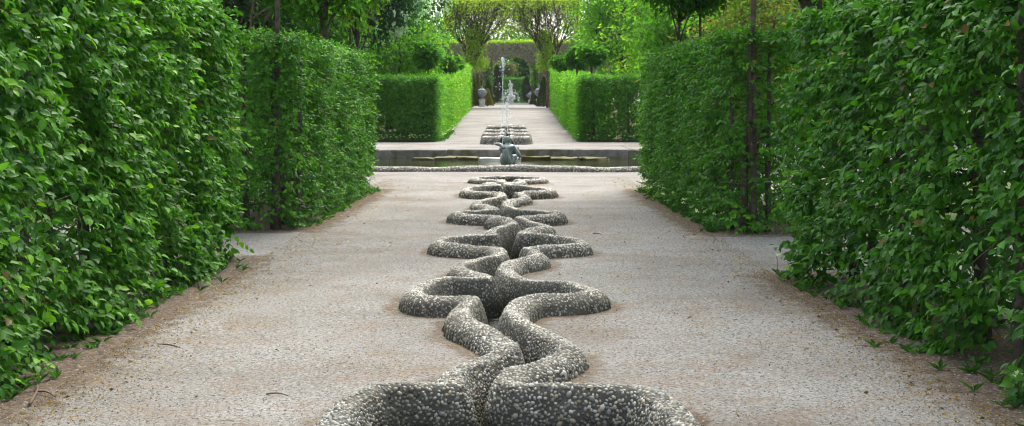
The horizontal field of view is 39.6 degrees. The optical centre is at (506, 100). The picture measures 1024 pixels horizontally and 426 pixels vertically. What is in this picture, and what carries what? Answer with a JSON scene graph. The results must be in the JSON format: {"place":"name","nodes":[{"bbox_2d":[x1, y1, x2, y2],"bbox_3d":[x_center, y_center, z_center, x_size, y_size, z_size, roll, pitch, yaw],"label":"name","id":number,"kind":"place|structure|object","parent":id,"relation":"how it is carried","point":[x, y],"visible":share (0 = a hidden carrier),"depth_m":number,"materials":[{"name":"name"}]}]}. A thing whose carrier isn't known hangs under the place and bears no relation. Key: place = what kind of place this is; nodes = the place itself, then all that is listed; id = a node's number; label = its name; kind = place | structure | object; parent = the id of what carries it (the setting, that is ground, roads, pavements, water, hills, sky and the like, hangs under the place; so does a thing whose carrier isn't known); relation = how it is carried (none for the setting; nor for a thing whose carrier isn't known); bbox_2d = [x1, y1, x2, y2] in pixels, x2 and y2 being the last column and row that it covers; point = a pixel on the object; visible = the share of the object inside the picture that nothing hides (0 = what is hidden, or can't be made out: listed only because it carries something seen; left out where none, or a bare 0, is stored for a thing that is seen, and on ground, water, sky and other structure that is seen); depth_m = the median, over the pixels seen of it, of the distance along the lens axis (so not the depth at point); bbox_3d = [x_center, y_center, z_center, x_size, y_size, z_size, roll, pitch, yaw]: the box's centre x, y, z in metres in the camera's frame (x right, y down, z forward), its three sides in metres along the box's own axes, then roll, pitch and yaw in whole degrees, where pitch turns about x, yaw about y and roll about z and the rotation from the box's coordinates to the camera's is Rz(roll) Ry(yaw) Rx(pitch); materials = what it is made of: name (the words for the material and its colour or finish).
{"place":"outdoors","nodes":[
{"label":"outdoors","id":0,"kind":"place"},
{"bbox_2d":[229,0,392,139],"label":"holly tree","id":1,"kind":"object","parent":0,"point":[339,32],"visible":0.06,"depth_m":32.77,"materials":[{"name":"green plant"}]},
{"bbox_2d":[487,255,510,328],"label":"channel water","id":2,"kind":"structure","parent":0,"point":[493,321],"depth_m":11.59,"materials":[{"name":"black liquid"}]},
{"bbox_2d":[0,101,1023,425],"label":"ground","id":3,"kind":"structure","parent":0,"point":[542,125],"depth_m":9.92,"materials":[{"name":"grey gravel"}]},
{"bbox_2d":[28,384,38,405],"bbox_3d":[-2.555,1.586,7.710,0.024,0.021,0.536,0,0,-14],"label":"fallen twig","id":4,"kind":"object","parent":3,"relation":"on","point":[32,398],"visible":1,"depth_m":7.59,"materials":[{"name":"brown wood"}]},
{"bbox_2d":[33,390,55,396],"bbox_3d":[-2.494,1.586,7.716,0.224,0.016,0.031,0,0,41],"label":"fallen twig","id":5,"kind":"object","parent":3,"relation":"on","point":[44,391],"visible":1,"depth_m":7.74,"materials":[{"name":"brown wood"}]},
{"bbox_2d":[8,8,173,128],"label":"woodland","id":6,"kind":"object","parent":3,"relation":"on","point":[45,57],"depth_m":47.39,"materials":[{"name":"green plant"}]},
{"bbox_2d":[0,247,250,400],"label":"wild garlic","id":7,"kind":"object","parent":3,"relation":"on","point":[56,373],"visible":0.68,"depth_m":9.63,"materials":[{"name":"green plant"}]},
{"bbox_2d":[0,0,253,398],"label":"hornbeam hedge","id":8,"kind":"object","parent":3,"relation":"on","point":[120,152],"visible":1,"depth_m":10.06,"materials":[{"name":"green plant"}]},
{"bbox_2d":[40,17,249,137],"bbox_3d":[-12.011,-3.929,45.939,9.327,12.775,6.583,0,0,0],"label":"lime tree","id":9,"kind":"object","parent":3,"relation":"on","point":[62,54],"depth_m":45.71,"materials":[{"name":"green plant"}]},
{"bbox_2d":[158,0,332,177],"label":"tree","id":10,"kind":"object","parent":3,"relation":"on","point":[244,5],"visible":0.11,"depth_m":26.61,"materials":[{"name":"green plant"}]},
{"bbox_2d":[236,0,280,161],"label":"bare sapling","id":11,"kind":"object","parent":3,"relation":"on","point":[258,14],"visible":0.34,"depth_m":25.99,"materials":[{"name":"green plant"}]},
{"bbox_2d":[273,0,280,229],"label":"maple tree","id":12,"kind":"object","parent":3,"relation":"on","point":[277,222],"visible":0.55,"depth_m":17.68,"materials":[{"name":"plant"}]},
{"bbox_2d":[266,392,288,395],"bbox_3d":[-1.235,1.586,7.694,0.137,0.014,0.026,0,0,18],"label":"fallen twig","id":13,"kind":"object","parent":3,"relation":"on","point":[276,393],"visible":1,"depth_m":7.70,"materials":[{"name":"brown wood"}]},
{"bbox_2d":[194,22,382,231],"bbox_3d":[-3.086,0.363,21.531,1.810,2.774,8.619,0,0,0],"label":"hornbeam hedge","id":14,"kind":"object","parent":3,"relation":"on","point":[309,101],"visible":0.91,"depth_m":18.65,"materials":[{"name":"green plant"}]},
{"bbox_2d":[249,0,387,190],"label":"maple tree","id":15,"kind":"object","parent":3,"relation":"on","point":[323,9],"visible":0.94,"depth_m":25.23,"materials":[{"name":"green plant"}]},
{"bbox_2d":[291,182,380,228],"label":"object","id":16,"kind":"object","parent":3,"relation":"on","point":[341,207],"visible":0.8,"depth_m":20.51,"materials":[{"name":"green plant"}]},
{"bbox_2d":[259,0,434,60],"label":"chestnut tree","id":17,"kind":"object","parent":3,"relation":"on","point":[390,12],"visible":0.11,"depth_m":53.74,"materials":[{"name":"green plant"}]},
{"bbox_2d":[247,72,452,141],"bbox_3d":[-5.643,0.266,53.647,7.013,2.759,10.442,0,0,0],"label":"clipped hedge","id":18,"kind":"object","parent":3,"relation":"on","point":[436,120],"visible":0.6,"depth_m":48.87,"materials":[{"name":"green plant"}]},
{"bbox_2d":[317,0,389,130],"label":"maple tree","id":19,"kind":"object","parent":3,"relation":"on","point":[356,21],"visible":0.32,"depth_m":28.39,"materials":[{"name":"green plant"}]},
{"bbox_2d":[342,17,449,110],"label":"hazel bush","id":20,"kind":"object","parent":3,"relation":"on","point":[406,50],"visible":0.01,"depth_m":68.34,"materials":[{"name":"green plant"}]},
{"bbox_2d":[360,0,454,128],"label":"chestnut tree","id":21,"kind":"object","parent":3,"relation":"on","point":[442,5],"visible":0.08,"depth_m":61.72,"materials":[{"name":"green plant"}]},
{"bbox_2d":[359,12,461,131],"bbox_3d":[-4.393,-1.177,56.767,5.295,5.200,3.626,0,0,0],"label":"hazel bush","id":22,"kind":"object","parent":3,"relation":"on","point":[408,69],"visible":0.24,"depth_m":56.49,"materials":[{"name":"green plant"}]},
{"bbox_2d":[371,127,455,141],"bbox_3d":[-4.007,1.202,54.094,4.061,0.391,11.592,0,0,0],"label":"wild garlic","id":23,"kind":"object","parent":3,"relation":"on","point":[446,136],"visible":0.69,"depth_m":48.55,"materials":[{"name":"green plant"}]},
{"bbox_2d":[407,39,446,132],"bbox_3d":[-2.850,-0.378,50.951,1.442,3.716,1.579,0,0,0],"label":"round headed tree","id":24,"kind":"object","parent":3,"relation":"on","point":[426,54],"visible":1,"depth_m":50.64,"materials":[{"name":"green plant"}]},
{"bbox_2d":[415,0,458,55],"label":"lime tree","id":25,"kind":"object","parent":3,"relation":"on","point":[447,37],"visible":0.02,"depth_m":111.30,"materials":[{"name":"green plant"}]},
{"bbox_2d":[436,54,462,74],"bbox_3d":[-2.765,-0.428,64.952,1.387,3.410,1.273,0,0,-18],"label":"round headed tree","id":26,"kind":"object","parent":3,"relation":"on","point":[452,66],"visible":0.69,"depth_m":64.68,"materials":[{"name":"green plant"}]},
{"bbox_2d":[426,62,474,128],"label":"clipped hedge","id":27,"kind":"object","parent":3,"relation":"on","point":[461,85],"visible":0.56,"depth_m":71.22,"materials":[{"name":"green plant"}]},
{"bbox_2d":[451,53,466,70],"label":"round headed tree","id":28,"kind":"object","parent":3,"relation":"on","point":[460,61],"visible":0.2,"depth_m":75.74,"materials":[{"name":"green plant"}]},
{"bbox_2d":[472,76,479,106],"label":"yew cone","id":29,"kind":"object","parent":3,"relation":"on","point":[475,98],"visible":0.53,"depth_m":103.76,"materials":[{"name":"green plant"}]},
{"bbox_2d":[474,73,480,97],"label":"yew cone","id":30,"kind":"object","parent":3,"relation":"on","point":[477,78],"visible":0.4,"depth_m":109.89,"materials":[{"name":"green plant"}]},
{"bbox_2d":[477,86,487,106],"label":"stone urn","id":31,"kind":"object","parent":3,"relation":"on","point":[481,92],"visible":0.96,"depth_m":103.78,"materials":[{"name":"stone"}]},
{"bbox_2d":[442,0,533,99],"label":"pleached hornbeam","id":32,"kind":"object","parent":3,"relation":"on","point":[475,43],"visible":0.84,"depth_m":98.47,"materials":[{"name":"green plant"}]},
{"bbox_2d":[483,88,493,105],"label":"yew cone","id":33,"kind":"object","parent":3,"relation":"on","point":[488,100],"visible":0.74,"depth_m":105.78,"materials":[{"name":"green plant"}]},
{"bbox_2d":[484,79,494,103],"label":"yew cone","id":34,"kind":"object","parent":3,"relation":"on","point":[488,86],"visible":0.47,"depth_m":115.86,"materials":[{"name":"green plant"}]},
{"bbox_2d":[493,65,501,102],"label":"cypress","id":35,"kind":"object","parent":3,"relation":"on","point":[497,92],"visible":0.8,"depth_m":126.73,"materials":[{"name":"green plant"}]},
{"bbox_2d":[177,164,823,171],"bbox_3d":[0.004,1.683,32.149,14.854,0.502,0.506,0,0,0],"label":"basin rim","id":36,"kind":"object","parent":3,"relation":"on","point":[517,168],"visible":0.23,"depth_m":32.02,"materials":[{"name":"grey stone"}]},
{"bbox_2d":[265,149,740,157],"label":"basin wall","id":37,"kind":"structure","parent":3,"relation":"on","point":[479,153],"depth_m":40.95,"materials":[{"name":"stone"}]},
{"bbox_2d":[480,124,532,144],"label":"pebble cascade","id":38,"kind":"object","parent":3,"relation":"on","point":[519,134],"visible":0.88,"depth_m":49.87,"materials":[{"name":"grey stone"}]},
{"bbox_2d":[493,59,520,102],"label":"cream shrub","id":39,"kind":"object","parent":3,"relation":"on","point":[507,70],"visible":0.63,"depth_m":149.65,"materials":[{"name":"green plant"}]},
{"bbox_2d":[315,176,700,425],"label":"water channel","id":40,"kind":"object","parent":3,"relation":"on","point":[522,369],"visible":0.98,"depth_m":9.07,"materials":[{"name":"grey stone"}]},
{"bbox_2d":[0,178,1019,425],"bbox_3d":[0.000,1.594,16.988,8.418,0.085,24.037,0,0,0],"label":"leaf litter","id":41,"kind":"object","parent":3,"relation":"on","point":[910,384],"visible":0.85,"depth_m":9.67,"materials":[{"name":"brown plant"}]},
{"bbox_2d":[506,81,514,102],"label":"marble statue","id":42,"kind":"object","parent":3,"relation":"on","point":[511,97],"visible":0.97,"depth_m":127.87,"materials":[{"name":"white stone"}]},
{"bbox_2d":[482,76,540,102],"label":"clipped hedge","id":43,"kind":"object","parent":3,"relation":"on","point":[517,95],"visible":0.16,"depth_m":140.08,"materials":[{"name":"green plant"}]},
{"bbox_2d":[495,103,527,103],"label":"fountain kerb","id":44,"kind":"structure","parent":3,"relation":"on","point":[512,103],"depth_m":122.00,"materials":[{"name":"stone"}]},
{"bbox_2d":[16,0,1016,102],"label":"wood","id":45,"kind":"object","parent":3,"relation":"on","point":[523,68],"visible":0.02,"depth_m":161.89,"materials":[{"name":"green plant"}]},
{"bbox_2d":[441,38,610,98],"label":"arched hedge","id":46,"kind":"object","parent":3,"relation":"on","point":[526,50],"visible":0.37,"depth_m":121.36,"materials":[{"name":"green plant"}]},
{"bbox_2d":[521,75,530,102],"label":"cypress","id":47,"kind":"object","parent":3,"relation":"on","point":[526,89],"visible":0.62,"depth_m":126.71,"materials":[{"name":"green plant"}]},
{"bbox_2d":[526,91,532,104],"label":"stone urn","id":48,"kind":"object","parent":3,"relation":"on","point":[529,94],"visible":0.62,"depth_m":118.84,"materials":[{"name":"stone"}]},
{"bbox_2d":[483,0,581,107],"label":"pleached hornbeam","id":49,"kind":"object","parent":3,"relation":"on","point":[545,37],"visible":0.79,"depth_m":98.53,"materials":[{"name":"green plant"}]},
{"bbox_2d":[529,83,536,104],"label":"yew cone","id":50,"kind":"object","parent":3,"relation":"on","point":[533,96],"visible":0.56,"depth_m":113.83,"materials":[{"name":"green plant"}]},
{"bbox_2d":[534,85,542,106],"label":"stone urn","id":51,"kind":"object","parent":3,"relation":"on","point":[536,92],"visible":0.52,"depth_m":104.78,"materials":[{"name":"stone"}]},
{"bbox_2d":[535,76,545,106],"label":"yew cone","id":52,"kind":"object","parent":3,"relation":"on","point":[541,93],"visible":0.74,"depth_m":103.75,"materials":[{"name":"green plant"}]},
{"bbox_2d":[548,53,574,71],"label":"round headed tree","id":53,"kind":"object","parent":3,"relation":"on","point":[556,62],"visible":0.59,"depth_m":71.72,"materials":[{"name":"green plant"}]},
{"bbox_2d":[548,66,597,129],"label":"clipped hedge","id":54,"kind":"object","parent":3,"relation":"on","point":[558,87],"visible":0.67,"depth_m":68.58,"materials":[{"name":"green plant"}]},
{"bbox_2d":[563,44,589,74],"bbox_3d":[3.049,-0.504,59.972,1.378,3.752,1.371,0,0,0],"label":"round headed tree","id":55,"kind":"object","parent":3,"relation":"on","point":[572,62],"visible":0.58,"depth_m":59.73,"materials":[{"name":"green plant"}]},
{"bbox_2d":[575,40,609,138],"bbox_3d":[3.033,-0.358,51.090,1.347,3.675,1.267,0,0,-45],"label":"round headed tree","id":56,"kind":"object","parent":3,"relation":"on","point":[592,55],"visible":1,"depth_m":50.82,"materials":[{"name":"green plant"}]},
{"bbox_2d":[559,0,641,96],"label":"lime tree","id":57,"kind":"object","parent":3,"relation":"on","point":[587,40],"visible":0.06,"depth_m":111.49,"materials":[{"name":"green plant"}]},
{"bbox_2d":[561,0,656,116],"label":"beech tree","id":58,"kind":"object","parent":3,"relation":"on","point":[602,19],"visible":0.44,"depth_m":73.49,"materials":[{"name":"green plant"}]},
{"bbox_2d":[577,134,642,141],"bbox_3d":[4.732,1.264,48.554,4.685,0.267,0.361,0,0,0],"label":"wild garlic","id":59,"kind":"object","parent":3,"relation":"on","point":[587,140],"visible":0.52,"depth_m":48.52,"materials":[{"name":"green plant"}]},
{"bbox_2d":[603,3,651,100],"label":"lime tree","id":60,"kind":"object","parent":3,"relation":"on","point":[628,62],"visible":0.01,"depth_m":83.89,"materials":[{"name":"green plant"}]},
{"bbox_2d":[591,0,722,94],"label":"beech tree","id":61,"kind":"object","parent":3,"relation":"on","point":[621,41],"visible":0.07,"depth_m":61.51,"materials":[{"name":"green plant"}]},
{"bbox_2d":[566,71,774,141],"bbox_3d":[5.774,0.289,53.617,7.015,2.763,10.370,0,0,0],"label":"clipped hedge","id":62,"kind":"object","parent":3,"relation":"on","point":[582,118],"visible":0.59,"depth_m":48.90,"materials":[{"name":"green plant"}]},
{"bbox_2d":[635,179,723,232],"bbox_3d":[2.470,1.465,21.409,0.488,0.272,8.528,0,0,-1],"label":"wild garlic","id":63,"kind":"object","parent":3,"relation":"on","point":[707,227],"visible":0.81,"depth_m":19.80,"materials":[{"name":"green plant"}]},
{"bbox_2d":[653,0,711,38],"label":"maple tree","id":64,"kind":"object","parent":3,"relation":"on","point":[700,26],"visible":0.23,"depth_m":24.38,"materials":[{"name":"green plant"}]},
{"bbox_2d":[624,0,744,42],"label":"maple tree","id":65,"kind":"object","parent":3,"relation":"on","point":[680,6],"visible":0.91,"depth_m":24.48,"materials":[{"name":"green plant"}]},
{"bbox_2d":[615,0,777,83],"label":"beech tree","id":66,"kind":"object","parent":3,"relation":"on","point":[662,31],"visible":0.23,"depth_m":53.67,"materials":[{"name":"green plant"}]},
{"bbox_2d":[632,19,827,234],"bbox_3d":[3.033,0.378,21.292,1.943,2.812,8.968,0,0,0],"label":"hornbeam hedge","id":67,"kind":"object","parent":3,"relation":"on","point":[693,109],"visible":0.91,"depth_m":18.12,"materials":[{"name":"green plant"}]},
{"bbox_2d":[636,0,832,142],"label":"tree","id":68,"kind":"object","parent":3,"relation":"on","point":[768,16],"visible":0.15,"depth_m":33.61,"materials":[{"name":"green plant"}]},
{"bbox_2d":[748,0,757,230],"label":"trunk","id":69,"kind":"object","parent":3,"relation":"on","point":[753,46],"visible":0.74,"depth_m":17.23,"materials":[{"name":"brown plant"}]},
{"bbox_2d":[671,0,929,138],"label":"lime tree","id":70,"kind":"object","parent":3,"relation":"on","point":[795,2],"visible":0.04,"depth_m":49.27,"materials":[{"name":"green plant"}]},
{"bbox_2d":[780,0,836,191],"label":"tree trunk","id":71,"kind":"object","parent":3,"relation":"on","point":[805,3],"visible":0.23,"depth_m":24.94,"materials":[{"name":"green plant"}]},
{"bbox_2d":[828,0,853,197],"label":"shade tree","id":72,"kind":"object","parent":3,"relation":"on","point":[841,3],"depth_m":23.59,"materials":[{"name":"green plant"}]},
{"bbox_2d":[747,1,1016,140],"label":"woodland","id":73,"kind":"object","parent":3,"relation":"on","point":[908,80],"depth_m":48.66,"materials":[{"name":"green plant"}]},
{"bbox_2d":[762,0,1023,410],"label":"hornbeam hedge","id":74,"kind":"object","parent":3,"relation":"on","point":[924,130],"visible":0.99,"depth_m":9.65,"materials":[{"name":"green plant"}]},
{"bbox_2d":[772,254,1023,425],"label":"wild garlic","id":75,"kind":"object","parent":3,"relation":"on","point":[1014,401],"visible":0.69,"depth_m":9.16,"materials":[{"name":"green plant"}]},
{"bbox_2d":[970,11,1010,235],"bbox_3d":[3.887,-4.034,17.008,8.428,11.542,8.545,0,0,13],"label":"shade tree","id":76,"kind":"object","parent":3,"relation":"on","point":[988,139],"visible":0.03,"depth_m":16.75,"materials":[{"name":"green plant"}]},
{"bbox_2d":[995,16,1017,84],"bbox_3d":[9.211,-1.642,20.082,7.873,6.742,5.349,0,0,0],"label":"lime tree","id":77,"kind":"object","parent":3,"relation":"on","point":[1014,70],"visible":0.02,"depth_m":20.54,"materials":[{"name":"green plant"}]},
{"bbox_3d":[0.049,1.828,35.123,0.724,0.494,0.750,0,0,0],"label":"plinth stone","id":78,"kind":"object","parent":3,"relation":"on","visible":0},
{"bbox_2d":[492,136,521,164],"bbox_3d":[0.005,1.232,35.125,0.694,0.745,0.404,0,0,19],"label":"bronze statue","id":79,"kind":"object","parent":78,"relation":"on","point":[506,156],"visible":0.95,"depth_m":35.02,"materials":[{"name":"metal"}]},
{"bbox_2d":[35,0,999,100],"label":"sky","id":80,"kind":"structure","parent":0,"point":[559,38],"materials":[{"name":"white"}]},
{"bbox_2d":[265,158,786,167],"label":"basin water","id":81,"kind":"structure","parent":0,"point":[611,162],"depth_m":38.11,"materials":[{"name":"green liquid"}]},
{"bbox_2d":[412,156,478,159],"bbox_3d":[-1.702,1.794,39.933,1.869,0.491,0.882,0,0,0],"label":"mossy ledge","id":82,"kind":"object","parent":81,"relation":"on","point":[451,158],"visible":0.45,"depth_m":39.60,"materials":[{"name":"stone"}]},
{"bbox_2d":[479,157,520,159],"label":"overflow slab","id":83,"kind":"structure","parent":81,"relation":"on","point":[489,158],"depth_m":39.96,"materials":[{"name":"stone"}]},
{"bbox_2d":[521,155,609,159],"bbox_3d":[1.649,1.787,39.943,2.468,0.496,0.897,0,0,0],"label":"mossy ledge","id":84,"kind":"object","parent":81,"relation":"on","point":[546,157],"visible":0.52,"depth_m":39.57,"materials":[{"name":"stone"}]},
{"bbox_3d":[0.062,1.803,37.231,0.451,0.508,0.521,0,0,0],"label":"plinth stone","id":85,"kind":"object","parent":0,"visible":0},
{"bbox_2d":[499,133,518,154],"bbox_3d":[0.071,1.164,37.185,0.513,0.645,0.487,0,0,0],"label":"bronze goose","id":86,"kind":"object","parent":85,"relation":"on","point":[513,152],"visible":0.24,"depth_m":37.08},
{"bbox_2d":[498,57,509,143],"bbox_3d":[-0.090,0.080,36.996,0.378,2.442,0.254,0,0,0],"label":"water jet","id":87,"kind":"object","parent":86,"relation":"on","point":[502,58],"visible":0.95,"depth_m":36.99,"materials":[{"name":"white liquid"}]},
{"bbox_2d":[500,102,515,133],"bbox_3d":[0.032,0.447,37.143,0.460,0.827,0.517,0,0,32],"label":"water jet","id":88,"kind":"object","parent":86,"relation":"on","point":[506,115],"visible":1,"depth_m":37.14,"materials":[{"name":"white liquid"}]}
]}

